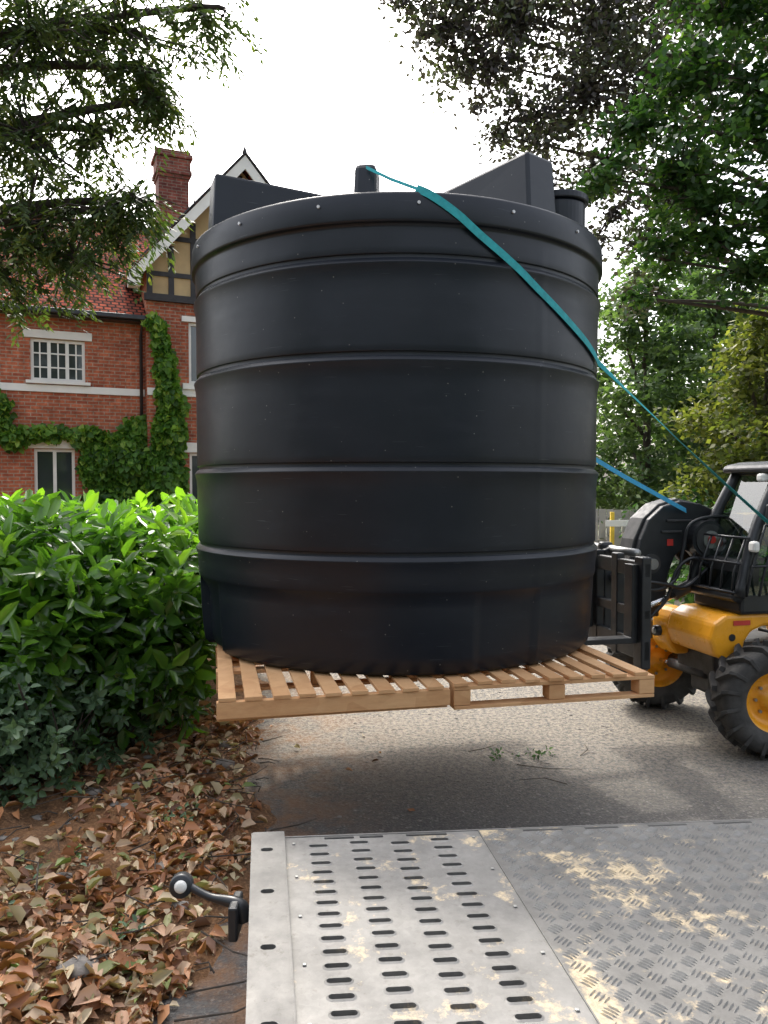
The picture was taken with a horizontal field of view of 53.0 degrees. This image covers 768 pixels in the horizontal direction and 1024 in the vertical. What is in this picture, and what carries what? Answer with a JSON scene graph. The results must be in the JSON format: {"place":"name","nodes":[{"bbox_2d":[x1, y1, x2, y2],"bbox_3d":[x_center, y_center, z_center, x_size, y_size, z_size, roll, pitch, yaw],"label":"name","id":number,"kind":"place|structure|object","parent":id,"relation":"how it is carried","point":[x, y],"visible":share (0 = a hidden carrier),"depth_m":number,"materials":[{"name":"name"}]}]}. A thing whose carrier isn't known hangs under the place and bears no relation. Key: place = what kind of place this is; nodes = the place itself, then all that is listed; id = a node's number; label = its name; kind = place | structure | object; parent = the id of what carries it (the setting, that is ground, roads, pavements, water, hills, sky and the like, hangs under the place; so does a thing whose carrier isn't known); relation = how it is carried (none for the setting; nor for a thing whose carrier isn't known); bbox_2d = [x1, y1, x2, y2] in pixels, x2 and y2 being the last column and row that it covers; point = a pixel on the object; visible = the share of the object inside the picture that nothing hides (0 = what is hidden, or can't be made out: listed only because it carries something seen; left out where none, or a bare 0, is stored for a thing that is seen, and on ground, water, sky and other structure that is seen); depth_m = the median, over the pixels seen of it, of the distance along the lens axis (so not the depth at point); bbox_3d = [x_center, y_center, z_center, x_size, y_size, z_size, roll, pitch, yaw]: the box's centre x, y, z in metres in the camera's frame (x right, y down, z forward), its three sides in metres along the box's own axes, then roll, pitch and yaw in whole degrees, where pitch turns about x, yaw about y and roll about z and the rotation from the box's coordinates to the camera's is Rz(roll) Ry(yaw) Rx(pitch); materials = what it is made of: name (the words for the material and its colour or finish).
{"place":"outdoors","nodes":[
{"label":"outdoors","id":0,"kind":"place"},
{"bbox_2d":[0,658,277,1023],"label":"planting bed ground","id":1,"kind":"structure","parent":0,"point":[8,819],"depth_m":4.49,"materials":[{"name":"soil"}]},
{"bbox_2d":[9,802,199,946],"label":"bed seedlings","id":2,"kind":"object","parent":1,"relation":"on","point":[134,917],"visible":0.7,"depth_m":4.06,"materials":[{"name":"green plant"}]},
{"bbox_2d":[0,627,214,809],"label":"evergreen shrub","id":3,"kind":"object","parent":1,"relation":"on","point":[50,751],"visible":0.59,"depth_m":5.30,"materials":[{"name":"green plant"}]},
{"bbox_2d":[0,487,216,749],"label":"laurel hedge","id":4,"kind":"object","parent":1,"relation":"on","point":[100,582],"visible":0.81,"depth_m":5.88,"materials":[{"name":"green plant"}]},
{"bbox_2d":[0,0,267,347],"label":"conifer tree","id":5,"kind":"object","parent":1,"relation":"on","point":[61,31],"visible":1,"depth_m":7.73,"materials":[{"name":"green plant"}]},
{"bbox_2d":[0,696,414,1023],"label":"leaf litter","id":6,"kind":"object","parent":1,"relation":"on","point":[17,967],"visible":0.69,"depth_m":3.93,"materials":[{"name":"brown plant"}]},
{"bbox_2d":[146,300,196,492],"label":"gable wall","id":7,"kind":"structure","parent":0,"point":[171,314],"depth_m":17.05,"materials":[{"name":"red brick"}]},
{"bbox_2d":[147,316,196,452],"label":"gable dressings","id":8,"kind":"structure","parent":7,"relation":"attached to","point":[188,389],"depth_m":17.13,"materials":[{"name":"beige stone"}]},
{"bbox_2d":[124,155,244,287],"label":"gable roof","id":9,"kind":"structure","parent":7,"relation":"on","point":[125,285],"depth_m":16.70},
{"bbox_2d":[144,176,241,304],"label":"gable timbers","id":10,"kind":"object","parent":7,"relation":"attached to","point":[150,295],"visible":0.2,"depth_m":16.92,"materials":[{"name":"black wood"}]},
{"bbox_2d":[146,173,247,296],"bbox_3d":[-3.268,-6.275,17.550,4.180,3.020,0.001,-1,2,-24],"label":"gable render","id":11,"kind":"object","parent":7,"relation":"attached to","point":[181,266],"visible":0.17,"depth_m":17.02,"materials":[{"name":"beige paint"}]},
{"bbox_2d":[242,163,266,183],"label":"gable roof","id":12,"kind":"structure","parent":7,"relation":"on","point":[246,174],"depth_m":17.59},
{"bbox_2d":[0,0,767,481],"label":"sky","id":13,"kind":"structure","parent":0,"point":[330,96],"materials":[{"name":"white"}]},
{"bbox_2d":[153,581,767,1023],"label":"driveway","id":14,"kind":"structure","parent":0,"point":[311,777],"depth_m":5.94,"materials":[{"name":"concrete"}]},
{"bbox_2d":[0,713,587,1021],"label":"fallen twigs","id":15,"kind":"object","parent":14,"relation":"on","point":[143,921],"visible":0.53,"depth_m":4.43,"materials":[{"name":"brown plant"}]},
{"bbox_2d":[0,677,759,980],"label":"stones","id":16,"kind":"object","parent":14,"relation":"on","point":[80,967],"visible":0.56,"depth_m":5.11,"materials":[{"name":"grey stone"}]},
{"bbox_2d":[169,818,767,1023],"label":"flatbed trailer","id":17,"kind":"object","parent":14,"relation":"on","point":[651,923],"visible":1,"depth_m":2.10,"materials":[{"name":"grey metal"}]},
{"bbox_2d":[488,745,555,760],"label":"fallen sprigs","id":18,"kind":"object","parent":14,"relation":"on","point":[518,755],"visible":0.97,"depth_m":6.24,"materials":[{"name":"green plant"}]},
{"bbox_2d":[606,512,628,544],"bbox_3d":[4.500,0.861,14.461,0.700,1.720,0.090,0,2,0],"label":"height barrier","id":19,"kind":"object","parent":14,"relation":"on","point":[612,523],"visible":0.35,"depth_m":14.40,"materials":[{"name":"white metal"}]},
{"bbox_2d":[594,509,682,582],"bbox_3d":[6.643,0.769,16.038,4.900,1.800,0.120,0,2,6],"label":"timber fence","id":20,"kind":"object","parent":14,"relation":"on","point":[604,530],"visible":0.03,"depth_m":16.16,"materials":[{"name":"grey wood"}]},
{"bbox_2d":[584,461,767,759],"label":"telehandler","id":21,"kind":"object","parent":14,"relation":"on","point":[711,643],"visible":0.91,"depth_m":6.60,"materials":[{"name":"metal"}]},
{"bbox_2d":[216,643,449,721],"bbox_3d":[-0.412,1.019,4.864,1.270,0.155,1.521,0,2,-12],"label":"wooden pallet","id":22,"kind":"object","parent":21,"relation":"on","point":[254,704],"visible":0.55,"depth_m":4.22,"materials":[{"name":"brown wood"}]},
{"bbox_2d":[432,644,654,709],"bbox_3d":[0.838,1.005,5.175,1.256,0.155,1.524,0,2,-12],"label":"wooden pallet","id":23,"kind":"object","parent":21,"relation":"on","point":[588,664],"visible":0.46,"depth_m":4.51,"materials":[{"name":"brown wood"}]},
{"bbox_2d":[191,152,603,674],"bbox_3d":[0.093,-0.685,5.748,2.962,3.189,2.959,0,2,0],"label":"plastic water tank","id":24,"kind":"object","parent":23,"relation":"on","point":[396,473],"visible":0.99,"depth_m":4.44,"materials":[{"name":"black plastic"}]},
{"bbox_2d":[366,166,767,523],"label":"ratchet strap","id":25,"kind":"object","parent":24,"relation":"attached to","point":[469,224],"visible":1,"depth_m":4.43,"materials":[{"name":"teal fabric"}]},
{"bbox_2d":[596,457,685,512],"bbox_3d":[2.011,-0.300,6.338,0.308,0.664,1.964,2,2,40],"label":"ratchet strap","id":26,"kind":"object","parent":24,"relation":"attached to","point":[635,482],"visible":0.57,"depth_m":6.53,"materials":[{"name":"blue fabric"}]},
{"label":"ground","id":27,"kind":"structure","parent":0,"visible":0},
{"bbox_2d":[0,313,144,501],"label":"wall","id":28,"kind":"structure","parent":27,"relation":"on","point":[111,354],"depth_m":16.55,"materials":[{"name":"red brick"}]},
{"bbox_2d":[34,449,74,498],"bbox_3d":[-7.054,-0.547,16.502,0.800,1.600,0.062,-1,2,-24],"label":"window frame","id":29,"kind":"object","parent":28,"relation":"attached to","point":[54,451],"visible":0.59,"depth_m":16.46,"materials":[{"name":"white wood"}]},
{"bbox_2d":[37,452,71,505],"bbox_3d":[-7.062,-0.548,16.521,0.800,1.600,0.001,-1,2,-24],"label":"window glass","id":30,"kind":"object","parent":29,"relation":"in","point":[45,470],"visible":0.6,"depth_m":16.53,"materials":[{"name":"grey glass"}]},
{"bbox_2d":[30,338,84,381],"bbox_3d":[-6.967,-3.227,16.452,1.070,0.880,0.062,-1,2,-24],"label":"window frame","id":31,"kind":"object","parent":28,"relation":"attached to","point":[49,353],"visible":0.96,"depth_m":16.43,"materials":[{"name":"white wood"}]},
{"bbox_2d":[33,342,81,379],"bbox_3d":[-6.976,-3.228,16.471,1.070,0.880,0.001,-1,2,-24],"label":"window glass","id":32,"kind":"object","parent":31,"relation":"in","point":[54,372],"visible":0.6,"depth_m":16.47,"materials":[{"name":"glass"}]},
{"bbox_2d":[0,328,144,448],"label":"stone dressings","id":33,"kind":"structure","parent":28,"relation":"attached to","point":[59,387],"depth_m":16.38,"materials":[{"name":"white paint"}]},
{"bbox_2d":[0,303,145,324],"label":"gutter and fascia","id":34,"kind":"object","parent":28,"relation":"attached to","point":[117,317],"visible":0.69,"depth_m":16.32,"materials":[{"name":"black paint"}]},
{"bbox_2d":[0,310,191,514],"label":"climbing plant","id":35,"kind":"object","parent":27,"relation":"on","point":[122,463],"visible":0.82,"depth_m":16.66,"materials":[{"name":"green plant"}]},
{"bbox_2d":[139,271,147,446],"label":"gable side walls","id":36,"kind":"structure","parent":27,"relation":"on","point":[142,287],"depth_m":16.97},
{"bbox_2d":[127,269,140,288],"bbox_3d":[-5.306,-4.946,16.323,0.240,0.330,0.300,-1,2,-24],"label":"bargeboard foot","id":37,"kind":"object","parent":36,"relation":"attached to","point":[133,280],"visible":0.29,"depth_m":16.21},
{"bbox_2d":[139,321,142,415],"bbox_3d":[-5.300,-1.274,16.920,0.070,5.825,0.369,-1,2,-24],"label":"downpipe","id":38,"kind":"object","parent":36,"relation":"attached to","point":[141,366],"visible":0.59,"depth_m":16.97,"materials":[{"name":"black metal"}]},
{"bbox_2d":[130,233,154,277],"bbox_3d":[-5.415,-6.432,19.704,2.060,2.250,3.000,-1,2,-24],"label":"roof front hip","id":39,"kind":"object","parent":36,"relation":"on","point":[143,248],"depth_m":19.96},
{"bbox_2d":[155,175,188,242],"bbox_3d":[-5.271,-6.564,19.161,0.720,3.250,0.640,-1,2,-24],"label":"chimney stack","id":40,"kind":"object","parent":36,"relation":"on","point":[174,190],"visible":0.36,"depth_m":18.84,"materials":[{"name":"red brick"}]},
{"bbox_2d":[151,147,192,184],"bbox_3d":[-5.271,-8.514,19.096,0.900,0.648,0.820,-1,2,-24],"label":"chimney cap","id":41,"kind":"object","parent":40,"relation":"on","point":[179,164],"visible":0.8,"depth_m":18.78,"materials":[{"name":"red brick"}]},
{"bbox_2d":[130,151,245,265],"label":"verge","id":42,"kind":"structure","parent":36,"relation":"attached to","point":[208,189],"depth_m":16.68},
{"bbox_2d":[133,156,244,270],"bbox_3d":[-4.198,-6.359,16.643,2.440,3.093,0.040,-1,2,-24],"label":"barge board","id":43,"kind":"object","parent":36,"relation":"attached to","point":[203,203],"visible":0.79,"depth_m":16.62,"materials":[{"name":"white paint"}]},
{"bbox_2d":[188,323,195,383],"bbox_3d":[-3.314,-3.564,17.706,2.350,1.350,0.062,-1,2,-24],"label":"gable window frame","id":44,"kind":"object","parent":36,"relation":"attached to","point":[190,325],"visible":0.21,"depth_m":17.21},
{"bbox_2d":[191,326,196,380],"bbox_3d":[-3.322,-3.565,17.725,2.350,1.350,0.001,-1,2,-24],"label":"gable window glass","id":45,"kind":"object","parent":44,"relation":"in","point":[193,355],"visible":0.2,"depth_m":17.29,"materials":[{"name":"grey glass"}]},
{"bbox_2d":[190,453,196,504],"bbox_3d":[-3.314,-0.466,17.809,2.350,1.750,0.062,-1,2,-24],"label":"gable window frame","id":46,"kind":"object","parent":36,"relation":"attached to","point":[193,454],"visible":0.14,"depth_m":17.30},
{"bbox_2d":[192,456,198,503],"bbox_3d":[-3.322,-0.466,17.828,2.350,1.750,0.001,-1,2,-24],"label":"gable window glass","id":47,"kind":"object","parent":46,"relation":"in","point":[195,468],"visible":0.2,"depth_m":17.38,"materials":[{"name":"grey glass"}]},
{"bbox_2d":[245,155,264,182],"bbox_3d":[-1.983,-6.392,17.642,2.420,3.093,0.041,-1,2,-24],"label":"barge board","id":48,"kind":"object","parent":36,"relation":"attached to","point":[252,172],"visible":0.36,"depth_m":17.16,"materials":[{"name":"white paint"}]},
{"bbox_2d":[245,152,269,183],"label":"verge","id":49,"kind":"structure","parent":36,"relation":"attached to","point":[256,167],"depth_m":17.18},
{"bbox_2d":[377,0,767,323],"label":"copper beech tree","id":50,"kind":"object","parent":27,"relation":"on","point":[598,28],"visible":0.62,"depth_m":11.96,"materials":[{"name":"brown plant"}]},
{"bbox_2d":[596,476,715,604],"bbox_3d":[7.839,0.031,26.518,20.127,3.461,27.858,-1,2,-25],"label":"background shrubbery","id":51,"kind":"object","parent":27,"relation":"on","point":[689,598],"visible":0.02,"depth_m":14.19,"materials":[{"name":"green plant"}]},
{"bbox_2d":[563,0,767,317],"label":"beech tree","id":52,"kind":"object","parent":27,"relation":"on","point":[697,195],"visible":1,"depth_m":9.12,"materials":[{"name":"green plant"}]},
{"bbox_2d":[594,253,745,532],"bbox_3d":[7.259,-2.887,21.780,6.527,8.939,5.564,2,3,44],"label":"broadleaf tree","id":53,"kind":"object","parent":27,"relation":"on","point":[644,348],"visible":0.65,"depth_m":20.97,"materials":[{"name":"green plant"}]},
{"bbox_2d":[612,255,767,505],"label":"broadleaf tree","id":54,"kind":"object","parent":27,"relation":"on","point":[720,318],"visible":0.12,"depth_m":24.13,"materials":[{"name":"green plant"}]},
{"bbox_2d":[643,289,767,507],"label":"broadleaf tree","id":55,"kind":"object","parent":27,"relation":"on","point":[745,385],"visible":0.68,"depth_m":16.34,"materials":[{"name":"green plant"}]},
{"bbox_2d":[661,284,767,486],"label":"broadleaf tree","id":56,"kind":"object","parent":27,"relation":"on","point":[765,299],"depth_m":29.59,"materials":[{"name":"green plant"}]},
{"bbox_2d":[713,376,764,482],"bbox_3d":[10.950,-2.097,17.954,5.934,7.614,5.956,-1,2,-31],"label":"broadleaf tree","id":57,"kind":"object","parent":27,"relation":"on","point":[753,435],"visible":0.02,"depth_m":18.74,"materials":[{"name":"green plant"}]},
{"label":"rear and end walls","id":58,"kind":"object","parent":27,"relation":"on","visible":0},
{"bbox_2d":[0,219,145,315],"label":"roof front","id":59,"kind":"structure","parent":58,"relation":"on","point":[124,303],"depth_m":16.92,"materials":[{"name":"tile"}]}
]}

